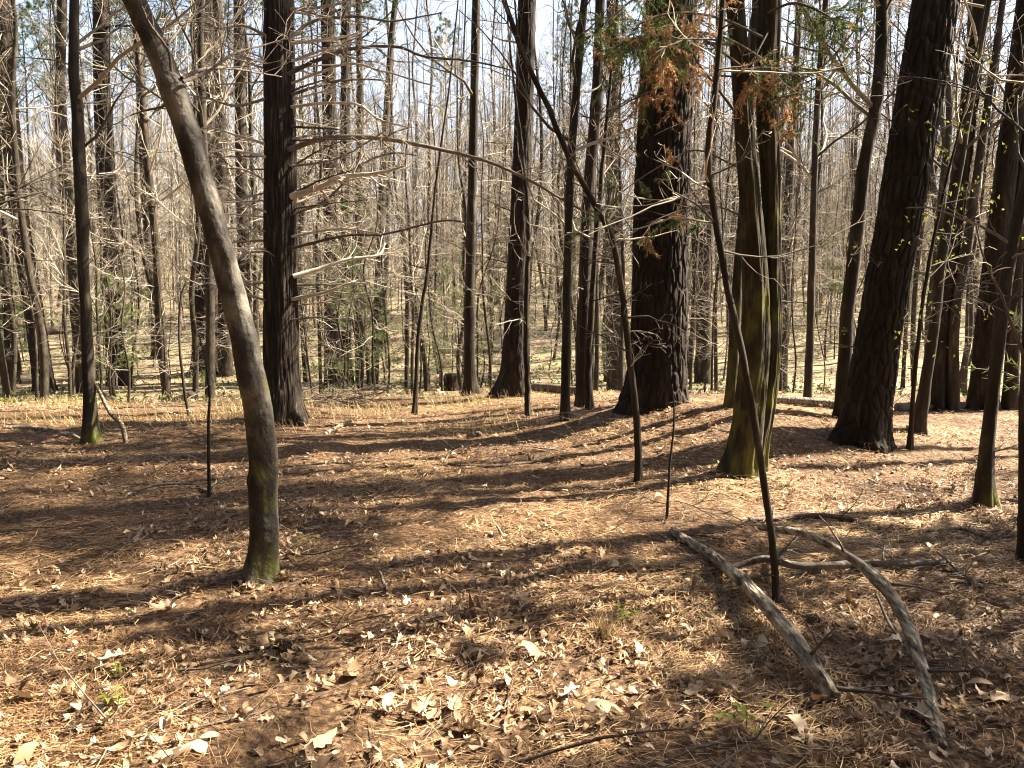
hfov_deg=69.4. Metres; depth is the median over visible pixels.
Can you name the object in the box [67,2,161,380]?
hardwood tree
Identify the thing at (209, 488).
seedling tree
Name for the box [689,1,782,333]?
hardwood tree
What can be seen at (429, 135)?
hardwood tree
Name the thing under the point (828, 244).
hardwood tree
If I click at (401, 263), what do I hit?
hardwood tree
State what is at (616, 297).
understory tree
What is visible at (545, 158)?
hardwood tree
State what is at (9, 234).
hardwood tree
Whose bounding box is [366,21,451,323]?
hardwood tree
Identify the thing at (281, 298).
cedar tree
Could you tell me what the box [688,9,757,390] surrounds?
hardwood tree
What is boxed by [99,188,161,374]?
hardwood tree
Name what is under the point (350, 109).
hardwood tree
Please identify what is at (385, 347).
hardwood tree
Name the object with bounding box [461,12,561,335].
hardwood tree
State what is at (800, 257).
understory tree
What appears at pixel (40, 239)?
understory tree
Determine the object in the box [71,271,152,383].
evergreen sapling
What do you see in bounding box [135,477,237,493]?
fallen stick
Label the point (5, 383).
hardwood tree
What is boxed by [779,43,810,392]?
hardwood tree
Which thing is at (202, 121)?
hardwood tree
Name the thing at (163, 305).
understory tree
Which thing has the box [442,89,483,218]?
hardwood tree
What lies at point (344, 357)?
understory tree
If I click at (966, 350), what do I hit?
hardwood tree
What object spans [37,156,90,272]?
hardwood tree
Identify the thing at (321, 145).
hardwood tree
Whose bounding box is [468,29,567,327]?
hardwood tree
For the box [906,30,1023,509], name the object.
hardwood tree
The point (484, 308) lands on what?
understory tree
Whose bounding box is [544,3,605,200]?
hardwood tree
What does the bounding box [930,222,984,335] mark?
understory tree
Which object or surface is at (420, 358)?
hardwood tree
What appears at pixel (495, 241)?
understory tree
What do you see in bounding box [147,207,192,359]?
understory tree
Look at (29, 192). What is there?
hardwood tree
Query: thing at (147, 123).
hardwood tree
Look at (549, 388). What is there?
fallen log
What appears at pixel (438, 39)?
pine tree
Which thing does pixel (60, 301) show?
understory tree
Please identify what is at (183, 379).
seedling tree
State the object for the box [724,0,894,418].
hardwood tree
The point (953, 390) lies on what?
hardwood tree
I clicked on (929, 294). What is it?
hardwood tree
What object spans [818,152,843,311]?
hardwood tree
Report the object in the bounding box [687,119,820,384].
understory tree
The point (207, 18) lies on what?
hardwood tree
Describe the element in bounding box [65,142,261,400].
understory tree
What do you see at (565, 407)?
hardwood tree
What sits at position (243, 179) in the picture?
hardwood tree
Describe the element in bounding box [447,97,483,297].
hardwood tree
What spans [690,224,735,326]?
understory tree
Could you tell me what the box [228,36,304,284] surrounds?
hardwood tree
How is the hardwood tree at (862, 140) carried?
on the ground at (316, 714)
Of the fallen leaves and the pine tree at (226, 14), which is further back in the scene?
the pine tree at (226, 14)
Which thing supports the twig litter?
on the ground at (316, 714)
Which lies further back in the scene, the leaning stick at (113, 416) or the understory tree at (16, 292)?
the understory tree at (16, 292)
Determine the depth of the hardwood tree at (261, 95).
54.03 m
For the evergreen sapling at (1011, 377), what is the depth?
7.20 m
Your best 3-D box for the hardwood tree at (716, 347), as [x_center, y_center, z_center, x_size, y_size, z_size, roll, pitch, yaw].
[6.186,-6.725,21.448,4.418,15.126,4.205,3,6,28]
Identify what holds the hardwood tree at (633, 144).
on the ground at (316, 714)
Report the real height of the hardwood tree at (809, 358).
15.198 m
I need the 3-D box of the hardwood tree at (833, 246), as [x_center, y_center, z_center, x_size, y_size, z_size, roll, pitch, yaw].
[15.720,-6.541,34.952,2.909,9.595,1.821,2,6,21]
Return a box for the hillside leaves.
[1,279,1002,403]
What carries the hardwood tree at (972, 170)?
on the ground at (316, 714)
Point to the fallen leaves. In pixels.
(24, 753)
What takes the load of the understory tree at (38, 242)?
on the ground at (316, 714)
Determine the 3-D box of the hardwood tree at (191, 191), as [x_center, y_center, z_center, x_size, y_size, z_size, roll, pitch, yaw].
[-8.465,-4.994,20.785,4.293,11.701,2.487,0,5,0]
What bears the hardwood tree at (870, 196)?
on the ground at (316, 714)
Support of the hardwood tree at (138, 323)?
on the ground at (316, 714)
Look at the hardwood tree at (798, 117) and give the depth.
37.29 m
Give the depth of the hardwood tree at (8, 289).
23.10 m
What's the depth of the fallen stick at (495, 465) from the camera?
7.80 m
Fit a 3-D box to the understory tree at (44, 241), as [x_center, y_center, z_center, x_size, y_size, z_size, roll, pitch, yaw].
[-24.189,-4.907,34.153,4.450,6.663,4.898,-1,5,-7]
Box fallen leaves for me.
[0,389,1023,767]
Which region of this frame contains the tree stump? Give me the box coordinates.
[444,373,458,390]
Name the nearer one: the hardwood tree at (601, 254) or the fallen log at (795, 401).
the fallen log at (795, 401)
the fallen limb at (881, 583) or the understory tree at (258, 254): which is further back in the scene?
the understory tree at (258, 254)
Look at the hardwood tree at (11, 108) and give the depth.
19.85 m
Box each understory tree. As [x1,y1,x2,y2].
[0,93,41,324]
[0,209,91,382]
[0,272,26,342]
[1,137,176,402]
[1,212,103,382]
[2,214,62,361]
[2,222,53,341]
[3,169,60,332]
[10,193,67,319]
[10,198,69,323]
[11,196,100,375]
[35,245,102,340]
[56,239,161,345]
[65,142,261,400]
[90,227,217,362]
[98,224,190,366]
[109,225,226,391]
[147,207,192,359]
[153,173,329,392]
[214,147,355,391]
[247,77,497,394]
[254,77,439,393]
[256,96,384,395]
[298,232,379,393]
[300,114,449,393]
[301,191,380,389]
[314,233,401,358]
[333,158,503,391]
[351,180,400,327]
[363,216,479,387]
[393,43,570,385]
[393,194,506,380]
[402,234,460,335]
[403,175,460,305]
[404,206,480,343]
[416,8,573,388]
[416,210,503,340]
[420,188,458,314]
[424,189,576,380]
[426,185,546,387]
[431,133,544,386]
[454,181,575,389]
[496,234,602,370]
[497,240,619,385]
[542,244,631,372]
[557,202,718,373]
[571,239,631,322]
[596,134,738,355]
[600,173,733,391]
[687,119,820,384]
[688,177,801,387]
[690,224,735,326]
[703,126,882,392]
[705,236,855,387]
[711,178,874,389]
[717,162,863,392]
[782,181,964,381]
[783,203,901,390]
[784,179,828,311]
[787,151,969,372]
[805,218,868,327]
[910,221,933,304]
[913,230,930,315]
[921,212,978,306]
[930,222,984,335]
[959,242,1004,355]
[961,188,990,353]
[963,211,987,304]
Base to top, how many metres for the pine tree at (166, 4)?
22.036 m
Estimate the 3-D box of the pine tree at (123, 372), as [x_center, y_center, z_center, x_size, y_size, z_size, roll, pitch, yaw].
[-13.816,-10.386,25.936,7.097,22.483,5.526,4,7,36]
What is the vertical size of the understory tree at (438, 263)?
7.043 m
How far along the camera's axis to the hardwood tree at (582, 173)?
47.11 m
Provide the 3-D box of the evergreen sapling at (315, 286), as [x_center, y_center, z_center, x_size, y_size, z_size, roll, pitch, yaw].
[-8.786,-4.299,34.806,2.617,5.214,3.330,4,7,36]
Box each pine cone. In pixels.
[277,640,292,651]
[466,432,474,437]
[474,431,481,436]
[804,613,820,622]
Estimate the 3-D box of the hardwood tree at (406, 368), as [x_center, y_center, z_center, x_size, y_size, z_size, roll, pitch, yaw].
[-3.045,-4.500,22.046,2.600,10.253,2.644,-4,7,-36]
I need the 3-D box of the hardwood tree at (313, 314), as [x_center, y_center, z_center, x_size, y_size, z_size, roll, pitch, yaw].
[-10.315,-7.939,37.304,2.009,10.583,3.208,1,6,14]
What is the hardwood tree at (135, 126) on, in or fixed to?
on the ground at (316, 714)
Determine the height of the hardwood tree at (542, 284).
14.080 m
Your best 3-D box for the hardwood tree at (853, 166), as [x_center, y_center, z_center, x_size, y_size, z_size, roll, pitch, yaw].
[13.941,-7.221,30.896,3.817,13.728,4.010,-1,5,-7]
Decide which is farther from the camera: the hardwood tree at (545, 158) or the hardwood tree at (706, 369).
the hardwood tree at (545, 158)
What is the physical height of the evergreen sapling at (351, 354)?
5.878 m
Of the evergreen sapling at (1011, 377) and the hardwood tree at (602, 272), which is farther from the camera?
the hardwood tree at (602, 272)
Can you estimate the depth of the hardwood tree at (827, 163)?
52.89 m
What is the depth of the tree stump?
24.76 m
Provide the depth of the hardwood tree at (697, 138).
42.58 m
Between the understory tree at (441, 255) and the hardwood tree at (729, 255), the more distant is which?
the understory tree at (441, 255)
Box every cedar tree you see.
[147,0,603,426]
[566,0,880,479]
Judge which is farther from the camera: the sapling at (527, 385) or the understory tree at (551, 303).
the understory tree at (551, 303)
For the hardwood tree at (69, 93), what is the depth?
48.01 m
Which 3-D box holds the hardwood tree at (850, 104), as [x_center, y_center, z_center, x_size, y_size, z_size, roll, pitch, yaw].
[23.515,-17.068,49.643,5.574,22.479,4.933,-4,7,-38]
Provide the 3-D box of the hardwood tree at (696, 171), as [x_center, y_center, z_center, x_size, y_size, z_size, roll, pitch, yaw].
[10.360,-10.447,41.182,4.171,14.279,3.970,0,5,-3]
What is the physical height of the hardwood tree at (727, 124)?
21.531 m
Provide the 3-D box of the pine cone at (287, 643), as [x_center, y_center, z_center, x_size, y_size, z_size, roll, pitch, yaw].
[-1.071,1.239,3.496,0.058,0.058,0.080,3,12,29]
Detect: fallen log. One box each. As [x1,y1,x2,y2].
[20,328,71,337]
[103,391,194,401]
[359,385,443,390]
[442,347,500,353]
[478,376,495,383]
[531,383,574,394]
[777,396,833,407]
[894,402,966,411]
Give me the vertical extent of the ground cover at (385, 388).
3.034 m
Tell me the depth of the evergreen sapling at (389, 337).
28.51 m
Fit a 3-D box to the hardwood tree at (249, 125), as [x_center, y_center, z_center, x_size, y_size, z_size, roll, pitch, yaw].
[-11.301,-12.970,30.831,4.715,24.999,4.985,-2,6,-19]
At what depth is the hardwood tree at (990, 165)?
41.84 m
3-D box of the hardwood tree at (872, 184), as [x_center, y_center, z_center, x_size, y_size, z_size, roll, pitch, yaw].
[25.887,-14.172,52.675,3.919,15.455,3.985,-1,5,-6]
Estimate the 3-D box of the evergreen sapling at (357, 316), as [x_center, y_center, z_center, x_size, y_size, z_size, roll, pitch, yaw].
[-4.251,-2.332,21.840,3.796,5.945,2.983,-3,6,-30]
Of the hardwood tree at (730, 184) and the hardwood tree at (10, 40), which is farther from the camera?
the hardwood tree at (730, 184)
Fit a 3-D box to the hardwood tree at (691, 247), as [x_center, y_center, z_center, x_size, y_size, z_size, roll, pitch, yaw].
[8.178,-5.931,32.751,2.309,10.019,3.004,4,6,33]
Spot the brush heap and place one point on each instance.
(327, 396)
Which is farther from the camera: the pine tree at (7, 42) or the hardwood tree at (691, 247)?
the hardwood tree at (691, 247)
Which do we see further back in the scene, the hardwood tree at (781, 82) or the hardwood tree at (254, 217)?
the hardwood tree at (781, 82)
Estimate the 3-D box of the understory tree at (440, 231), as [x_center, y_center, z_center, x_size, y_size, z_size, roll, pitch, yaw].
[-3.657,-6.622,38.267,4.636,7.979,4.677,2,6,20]
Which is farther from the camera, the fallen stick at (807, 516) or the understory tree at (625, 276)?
the understory tree at (625, 276)
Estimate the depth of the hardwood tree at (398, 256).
43.29 m
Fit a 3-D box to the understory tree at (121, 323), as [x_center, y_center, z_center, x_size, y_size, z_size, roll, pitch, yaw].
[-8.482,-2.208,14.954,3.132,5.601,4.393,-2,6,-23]
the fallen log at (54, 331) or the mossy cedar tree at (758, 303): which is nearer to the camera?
the mossy cedar tree at (758, 303)
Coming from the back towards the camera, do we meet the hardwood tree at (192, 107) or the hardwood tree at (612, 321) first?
the hardwood tree at (192, 107)
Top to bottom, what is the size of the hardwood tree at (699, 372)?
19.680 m
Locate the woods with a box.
[0,0,1009,330]
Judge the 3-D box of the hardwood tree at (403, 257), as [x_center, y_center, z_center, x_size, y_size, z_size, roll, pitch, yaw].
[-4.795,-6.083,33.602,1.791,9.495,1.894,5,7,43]
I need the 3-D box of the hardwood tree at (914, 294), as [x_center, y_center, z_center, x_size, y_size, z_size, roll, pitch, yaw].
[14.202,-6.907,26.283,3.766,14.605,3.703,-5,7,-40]
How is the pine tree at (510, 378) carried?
on the ground at (316, 714)
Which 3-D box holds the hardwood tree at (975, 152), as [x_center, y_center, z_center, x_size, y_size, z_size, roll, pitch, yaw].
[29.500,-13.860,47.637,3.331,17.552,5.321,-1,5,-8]
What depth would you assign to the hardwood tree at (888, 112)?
27.74 m
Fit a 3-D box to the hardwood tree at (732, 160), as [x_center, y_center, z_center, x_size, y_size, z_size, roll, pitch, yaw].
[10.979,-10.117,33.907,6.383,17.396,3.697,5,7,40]
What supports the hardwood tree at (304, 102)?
on the ground at (316, 714)
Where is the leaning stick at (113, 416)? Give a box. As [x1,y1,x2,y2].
[95,382,127,442]
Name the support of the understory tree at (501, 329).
on the ground at (316, 714)
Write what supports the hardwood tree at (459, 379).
on the ground at (316, 714)
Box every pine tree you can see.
[0,0,59,391]
[12,0,53,295]
[17,0,92,285]
[38,0,189,248]
[79,0,158,281]
[86,0,173,386]
[118,0,191,289]
[169,0,262,375]
[176,0,262,253]
[241,0,377,387]
[252,0,407,382]
[406,14,485,286]
[456,0,576,398]
[534,0,592,163]
[544,0,626,408]
[607,0,726,415]
[779,0,853,287]
[780,0,872,266]
[809,0,910,312]
[821,0,960,454]
[901,0,1004,411]
[922,0,1023,410]
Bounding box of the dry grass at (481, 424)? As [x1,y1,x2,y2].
[0,385,573,436]
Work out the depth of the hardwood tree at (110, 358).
21.99 m
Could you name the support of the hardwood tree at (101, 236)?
on the ground at (316, 714)
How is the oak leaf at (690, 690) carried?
on the ground at (316, 714)
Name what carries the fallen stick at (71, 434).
on the ground at (316, 714)
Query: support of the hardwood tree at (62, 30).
on the ground at (316, 714)
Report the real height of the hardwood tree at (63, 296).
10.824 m
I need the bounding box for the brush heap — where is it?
[214,346,409,414]
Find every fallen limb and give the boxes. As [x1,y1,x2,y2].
[668,528,926,704]
[720,528,947,572]
[758,515,979,749]
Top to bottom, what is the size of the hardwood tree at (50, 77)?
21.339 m
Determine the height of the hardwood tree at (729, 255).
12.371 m
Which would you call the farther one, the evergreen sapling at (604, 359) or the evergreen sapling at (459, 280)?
the evergreen sapling at (459, 280)
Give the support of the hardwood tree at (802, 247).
on the ground at (316, 714)
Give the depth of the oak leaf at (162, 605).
3.96 m
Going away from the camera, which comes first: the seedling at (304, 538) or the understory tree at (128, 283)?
the seedling at (304, 538)
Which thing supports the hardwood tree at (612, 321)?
on the ground at (316, 714)
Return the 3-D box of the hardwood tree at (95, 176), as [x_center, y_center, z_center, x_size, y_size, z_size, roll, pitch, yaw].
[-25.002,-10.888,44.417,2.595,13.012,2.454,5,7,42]
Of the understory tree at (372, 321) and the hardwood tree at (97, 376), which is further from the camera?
the hardwood tree at (97, 376)
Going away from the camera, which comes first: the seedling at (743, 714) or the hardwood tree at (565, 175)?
the seedling at (743, 714)
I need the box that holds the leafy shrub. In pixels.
[186,367,216,389]
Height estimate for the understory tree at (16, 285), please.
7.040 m
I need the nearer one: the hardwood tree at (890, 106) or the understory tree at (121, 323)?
the understory tree at (121, 323)
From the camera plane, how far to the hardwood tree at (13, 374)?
23.42 m
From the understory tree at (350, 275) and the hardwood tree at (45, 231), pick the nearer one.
the understory tree at (350, 275)
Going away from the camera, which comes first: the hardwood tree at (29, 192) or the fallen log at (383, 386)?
the fallen log at (383, 386)
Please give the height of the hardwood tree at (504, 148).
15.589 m
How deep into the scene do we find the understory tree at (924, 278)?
35.58 m
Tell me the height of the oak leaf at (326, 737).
0.023 m
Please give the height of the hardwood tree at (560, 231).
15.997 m
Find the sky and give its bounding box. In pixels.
[11,0,1015,239]
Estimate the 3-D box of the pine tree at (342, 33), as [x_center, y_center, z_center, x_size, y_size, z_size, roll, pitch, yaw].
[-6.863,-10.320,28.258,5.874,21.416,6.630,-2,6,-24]
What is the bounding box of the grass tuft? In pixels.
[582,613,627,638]
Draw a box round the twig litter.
[0,385,1023,767]
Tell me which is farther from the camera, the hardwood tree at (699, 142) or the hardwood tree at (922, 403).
the hardwood tree at (699, 142)
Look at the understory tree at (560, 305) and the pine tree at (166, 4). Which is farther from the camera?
the pine tree at (166, 4)
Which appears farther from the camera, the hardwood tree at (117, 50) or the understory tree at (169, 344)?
the hardwood tree at (117, 50)
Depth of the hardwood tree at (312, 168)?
42.01 m
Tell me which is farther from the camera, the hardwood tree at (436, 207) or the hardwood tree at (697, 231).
the hardwood tree at (436, 207)
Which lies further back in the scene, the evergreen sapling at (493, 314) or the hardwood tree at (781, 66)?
the hardwood tree at (781, 66)
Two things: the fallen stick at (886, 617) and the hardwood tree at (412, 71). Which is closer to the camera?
the fallen stick at (886, 617)
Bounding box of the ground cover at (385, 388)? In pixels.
[0,314,1001,403]
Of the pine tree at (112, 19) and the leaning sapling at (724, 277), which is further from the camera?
the pine tree at (112, 19)
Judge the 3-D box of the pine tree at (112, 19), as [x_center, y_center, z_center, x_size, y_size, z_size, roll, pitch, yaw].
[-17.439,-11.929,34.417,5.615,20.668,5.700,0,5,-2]
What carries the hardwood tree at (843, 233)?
on the ground at (316, 714)
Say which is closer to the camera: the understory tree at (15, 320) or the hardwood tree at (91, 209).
the understory tree at (15, 320)
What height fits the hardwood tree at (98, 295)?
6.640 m
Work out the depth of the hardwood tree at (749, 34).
25.45 m
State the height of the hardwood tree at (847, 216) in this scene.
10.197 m
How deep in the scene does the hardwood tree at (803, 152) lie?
33.48 m
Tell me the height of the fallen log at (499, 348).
0.328 m
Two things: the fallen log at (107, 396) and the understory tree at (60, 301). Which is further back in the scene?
the understory tree at (60, 301)
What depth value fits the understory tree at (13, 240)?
17.39 m
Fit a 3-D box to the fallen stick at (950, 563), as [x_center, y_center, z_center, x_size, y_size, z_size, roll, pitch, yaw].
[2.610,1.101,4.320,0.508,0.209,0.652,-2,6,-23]
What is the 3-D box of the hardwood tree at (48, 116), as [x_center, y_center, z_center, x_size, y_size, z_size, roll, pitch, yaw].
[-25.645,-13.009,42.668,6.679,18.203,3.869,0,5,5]
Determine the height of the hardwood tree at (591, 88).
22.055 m
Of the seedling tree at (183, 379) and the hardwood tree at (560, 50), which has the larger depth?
the hardwood tree at (560, 50)
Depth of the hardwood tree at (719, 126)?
31.42 m
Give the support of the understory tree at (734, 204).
on the ground at (316, 714)
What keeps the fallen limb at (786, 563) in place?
on the ground at (316, 714)
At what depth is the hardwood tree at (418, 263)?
35.59 m
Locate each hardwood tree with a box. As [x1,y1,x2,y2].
[0,0,37,259]
[0,0,45,96]
[0,0,92,403]
[0,0,110,392]
[0,0,261,400]
[0,1,60,402]
[0,8,56,396]
[0,80,52,383]
[0,123,40,328]
[0,158,66,399]
[0,228,28,361]
[1,0,168,396]
[2,0,215,444]
[4,4,70,348]
[6,67,27,316]
[10,24,99,400]
[12,0,119,296]
[18,2,116,312]
[21,0,125,167]
[22,0,93,305]
[22,59,57,286]
[23,1,125,313]
[24,0,156,299]
[29,122,127,398]
[33,126,99,261]
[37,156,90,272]
[38,110,98,355]
[44,106,124,397]
[53,0,263,399]
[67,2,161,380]
[67,90,130,301]
[84,96,100,286]
[87,5,184,359]
[89,183,120,324]
[89,212,122,368]
[90,189,152,395]
[91,107,152,323]
[98,33,188,385]
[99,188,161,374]
[111,0,247,399]
[111,1,169,292]
[112,34,182,224]
[113,33,183,284]
[116,193,152,387]
[127,1,192,261]
[135,214,173,357]
[136,1,262,378]
[145,0,233,278]
[152,0,258,383]
[154,2,260,235]
[163,0,191,267]
[163,0,311,317]
[169,101,257,364]
[170,0,263,376]
[171,25,193,283]
[173,196,193,269]
[191,0,299,345]
[205,0,407,313]
[225,0,262,231]
[225,15,263,331]
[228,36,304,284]
[228,118,307,352]
[247,20,318,204]
[248,0,433,392]
[249,203,262,332]
[250,10,339,382]
[252,6,299,205]
[258,1,321,278]
[259,10,354,281]
[259,17,339,345]
[294,21,318,275]
[296,42,369,279]
[303,0,386,384]
[303,124,323,325]
[309,2,417,308]
[318,0,416,383]
[319,6,404,166]
[337,1,440,368]
[337,3,394,274]
[338,0,431,351]
[343,0,434,383]
[344,86,423,392]
[350,110,375,293]
[354,205,386,366]
[364,50,452,394]
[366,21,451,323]
[367,18,445,393]
[368,0,448,312]
[385,146,424,340]
[386,145,423,351]
[387,6,480,373]
[387,136,445,394]
[390,186,408,312]
[393,0,496,395]
[393,6,510,390]
[393,81,419,249]
[394,0,470,332]
[397,201,426,336]
[407,47,430,281]
[423,0,490,281]
[423,156,460,358]
[435,0,506,327]
[436,0,563,299]
[441,163,475,372]
[442,84,485,315]
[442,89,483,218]
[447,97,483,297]
[450,0,723,421]
[452,0,533,305]
[454,144,490,330]
[458,183,498,292]
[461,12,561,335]
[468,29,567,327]
[476,171,505,335]
[477,97,507,363]
[478,53,510,268]
[482,0,545,307]
[482,27,561,316]
[486,51,560,278]
[491,123,563,365]
[495,147,572,338]
[497,0,590,374]
[503,0,597,360]
[507,54,557,330]
[511,5,550,193]
[514,44,556,266]
[534,0,619,383]
[534,11,604,317]
[535,0,590,315]
[539,4,639,381]
[540,46,598,300]
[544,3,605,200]
[546,0,637,390]
[553,0,638,390]
[553,0,705,387]
[558,209,604,350]
[567,0,635,234]
[587,0,639,391]
[594,183,629,370]
[598,78,635,211]
[598,180,605,307]
[607,9,719,263]
[622,18,643,281]
[624,74,638,210]
[642,18,758,378]
[687,142,715,326]
[688,0,737,345]
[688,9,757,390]
[688,22,718,295]
[688,51,730,393]
[688,91,737,392]
[688,94,731,285]
[689,0,756,383]
[689,0,803,390]
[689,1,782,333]
[690,48,729,289]
[693,0,750,334]
[696,17,760,285]
[698,1,851,357]
[699,3,748,249]
[702,0,909,397]
[703,4,809,322]
[705,0,837,391]
[712,90,738,379]
[722,81,793,217]
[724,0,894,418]
[734,18,813,199]
[754,11,793,133]
[758,0,957,342]
[759,0,811,212]
[779,0,812,234]
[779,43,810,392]
[780,8,1005,389]
[781,0,844,245]
[781,1,840,343]
[781,210,806,344]
[796,160,821,312]
[797,57,849,246]
[802,117,871,356]
[803,49,882,322]
[803,65,846,288]
[808,0,897,277]
[809,0,895,345]
[810,0,1012,341]
[815,3,952,306]
[816,143,847,343]
[816,170,863,358]
[817,150,872,380]
[817,173,844,309]
[818,146,868,351]
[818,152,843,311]
[820,0,999,356]
[824,184,844,314]
[827,10,880,290]
[837,0,902,346]
[841,0,1013,343]
[842,176,878,282]
[843,16,889,235]
[845,80,896,306]
[853,3,900,156]
[855,0,966,385]
[855,16,1023,562]
[856,136,883,313]
[861,109,881,259]
[869,0,1021,411]
[871,29,902,182]
[874,0,1013,351]
[884,0,1023,435]
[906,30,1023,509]
[928,1,1014,394]
[929,1,1012,392]
[931,45,999,214]
[931,135,994,365]
[938,0,1023,409]
[940,11,1006,324]
[941,0,1012,351]
[952,37,1008,134]
[956,15,1007,97]
[968,32,1010,187]
[975,2,1011,245]
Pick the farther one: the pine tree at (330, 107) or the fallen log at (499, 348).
the fallen log at (499, 348)
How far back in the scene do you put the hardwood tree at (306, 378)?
27.89 m
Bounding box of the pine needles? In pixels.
[0,390,1023,767]
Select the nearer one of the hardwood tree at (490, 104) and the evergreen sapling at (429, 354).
the evergreen sapling at (429, 354)
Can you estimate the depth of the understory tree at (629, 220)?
17.29 m
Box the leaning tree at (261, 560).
[105,0,373,586]
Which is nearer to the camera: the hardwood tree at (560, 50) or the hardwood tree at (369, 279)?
the hardwood tree at (369, 279)
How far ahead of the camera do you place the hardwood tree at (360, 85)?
27.18 m
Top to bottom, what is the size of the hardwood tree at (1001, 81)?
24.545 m
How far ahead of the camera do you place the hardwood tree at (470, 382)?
13.75 m
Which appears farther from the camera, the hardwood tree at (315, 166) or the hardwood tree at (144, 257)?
the hardwood tree at (315, 166)
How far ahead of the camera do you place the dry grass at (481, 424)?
11.35 m
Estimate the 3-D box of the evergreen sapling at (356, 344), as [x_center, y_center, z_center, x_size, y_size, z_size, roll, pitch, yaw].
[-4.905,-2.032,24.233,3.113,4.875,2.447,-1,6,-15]
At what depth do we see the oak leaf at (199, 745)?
2.66 m
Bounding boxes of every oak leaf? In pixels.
[98,648,130,658]
[131,526,146,544]
[149,598,176,608]
[151,739,207,762]
[302,727,336,749]
[351,628,364,640]
[430,616,453,622]
[447,692,462,709]
[467,647,489,655]
[580,699,623,715]
[683,680,703,695]
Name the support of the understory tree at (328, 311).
on the ground at (316, 714)
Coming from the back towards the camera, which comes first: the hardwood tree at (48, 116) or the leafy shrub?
the hardwood tree at (48, 116)
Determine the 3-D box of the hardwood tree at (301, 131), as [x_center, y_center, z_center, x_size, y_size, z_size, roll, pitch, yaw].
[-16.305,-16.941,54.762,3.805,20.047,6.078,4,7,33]
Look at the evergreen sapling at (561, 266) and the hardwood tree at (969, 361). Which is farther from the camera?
the evergreen sapling at (561, 266)
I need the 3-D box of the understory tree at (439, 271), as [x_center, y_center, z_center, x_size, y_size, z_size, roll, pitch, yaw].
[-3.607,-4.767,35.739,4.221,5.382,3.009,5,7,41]
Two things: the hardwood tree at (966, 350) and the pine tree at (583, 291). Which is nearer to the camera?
the pine tree at (583, 291)
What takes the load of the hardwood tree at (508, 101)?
on the ground at (316, 714)
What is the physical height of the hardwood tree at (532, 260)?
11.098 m
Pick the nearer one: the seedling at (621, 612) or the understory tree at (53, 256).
the seedling at (621, 612)
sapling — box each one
[0,272,52,374]
[0,287,50,360]
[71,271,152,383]
[99,232,171,365]
[176,264,191,309]
[299,235,323,345]
[302,201,415,391]
[307,234,395,382]
[315,247,402,391]
[364,86,430,391]
[364,308,404,382]
[377,0,496,414]
[409,253,489,378]
[409,276,460,387]
[434,252,499,377]
[442,237,485,332]
[455,264,505,362]
[469,0,695,482]
[481,18,560,417]
[504,0,637,409]
[540,214,580,331]
[551,0,881,604]
[599,309,630,366]
[601,229,631,303]
[718,327,803,374]
[790,227,845,359]
[835,0,1023,449]
[910,230,932,338]
[968,306,1021,414]
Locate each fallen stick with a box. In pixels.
[1,425,79,439]
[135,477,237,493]
[324,408,351,433]
[448,451,563,470]
[666,520,755,540]
[747,487,864,520]
[875,594,938,646]
[894,550,1023,593]
[927,518,1016,542]
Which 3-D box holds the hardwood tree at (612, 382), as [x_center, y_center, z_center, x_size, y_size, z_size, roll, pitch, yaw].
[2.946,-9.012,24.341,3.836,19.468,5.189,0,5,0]
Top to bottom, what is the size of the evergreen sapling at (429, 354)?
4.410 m
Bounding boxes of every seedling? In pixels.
[97,686,127,714]
[109,661,126,677]
[292,535,320,547]
[615,604,641,619]
[712,702,775,732]
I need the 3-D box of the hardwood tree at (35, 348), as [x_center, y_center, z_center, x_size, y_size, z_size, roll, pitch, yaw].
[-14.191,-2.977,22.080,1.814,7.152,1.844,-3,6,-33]
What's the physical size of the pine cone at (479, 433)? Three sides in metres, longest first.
0.125 x 0.090 x 0.090 m
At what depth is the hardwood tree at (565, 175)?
17.46 m
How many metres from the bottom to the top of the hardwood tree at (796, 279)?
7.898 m
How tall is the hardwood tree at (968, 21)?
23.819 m
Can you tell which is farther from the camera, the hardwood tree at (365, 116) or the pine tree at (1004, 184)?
the hardwood tree at (365, 116)
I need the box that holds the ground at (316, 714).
[0,238,1023,767]
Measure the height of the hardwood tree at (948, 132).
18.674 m
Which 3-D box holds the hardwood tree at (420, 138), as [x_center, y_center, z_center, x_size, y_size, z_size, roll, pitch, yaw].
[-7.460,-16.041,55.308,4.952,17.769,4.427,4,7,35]
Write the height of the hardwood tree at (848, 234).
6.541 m
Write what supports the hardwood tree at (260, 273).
on the ground at (316, 714)
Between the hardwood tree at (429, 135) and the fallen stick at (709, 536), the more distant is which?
the hardwood tree at (429, 135)
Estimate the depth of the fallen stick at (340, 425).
10.40 m
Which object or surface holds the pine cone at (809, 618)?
on the pine needles
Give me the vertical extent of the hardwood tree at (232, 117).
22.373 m
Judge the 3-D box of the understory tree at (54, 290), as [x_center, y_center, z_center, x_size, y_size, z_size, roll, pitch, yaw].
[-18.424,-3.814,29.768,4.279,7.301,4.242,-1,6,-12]
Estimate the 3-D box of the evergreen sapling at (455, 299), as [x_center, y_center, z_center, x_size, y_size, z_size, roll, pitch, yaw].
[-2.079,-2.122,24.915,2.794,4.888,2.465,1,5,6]
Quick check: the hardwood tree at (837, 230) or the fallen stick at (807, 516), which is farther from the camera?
the hardwood tree at (837, 230)
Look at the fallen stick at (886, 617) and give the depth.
3.73 m
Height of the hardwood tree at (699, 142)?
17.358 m
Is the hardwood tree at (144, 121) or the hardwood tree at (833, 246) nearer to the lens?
the hardwood tree at (144, 121)
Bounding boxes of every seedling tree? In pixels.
[109,333,240,496]
[148,281,232,416]
[615,384,739,528]
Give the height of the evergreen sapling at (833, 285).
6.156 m
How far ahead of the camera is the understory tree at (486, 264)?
21.73 m

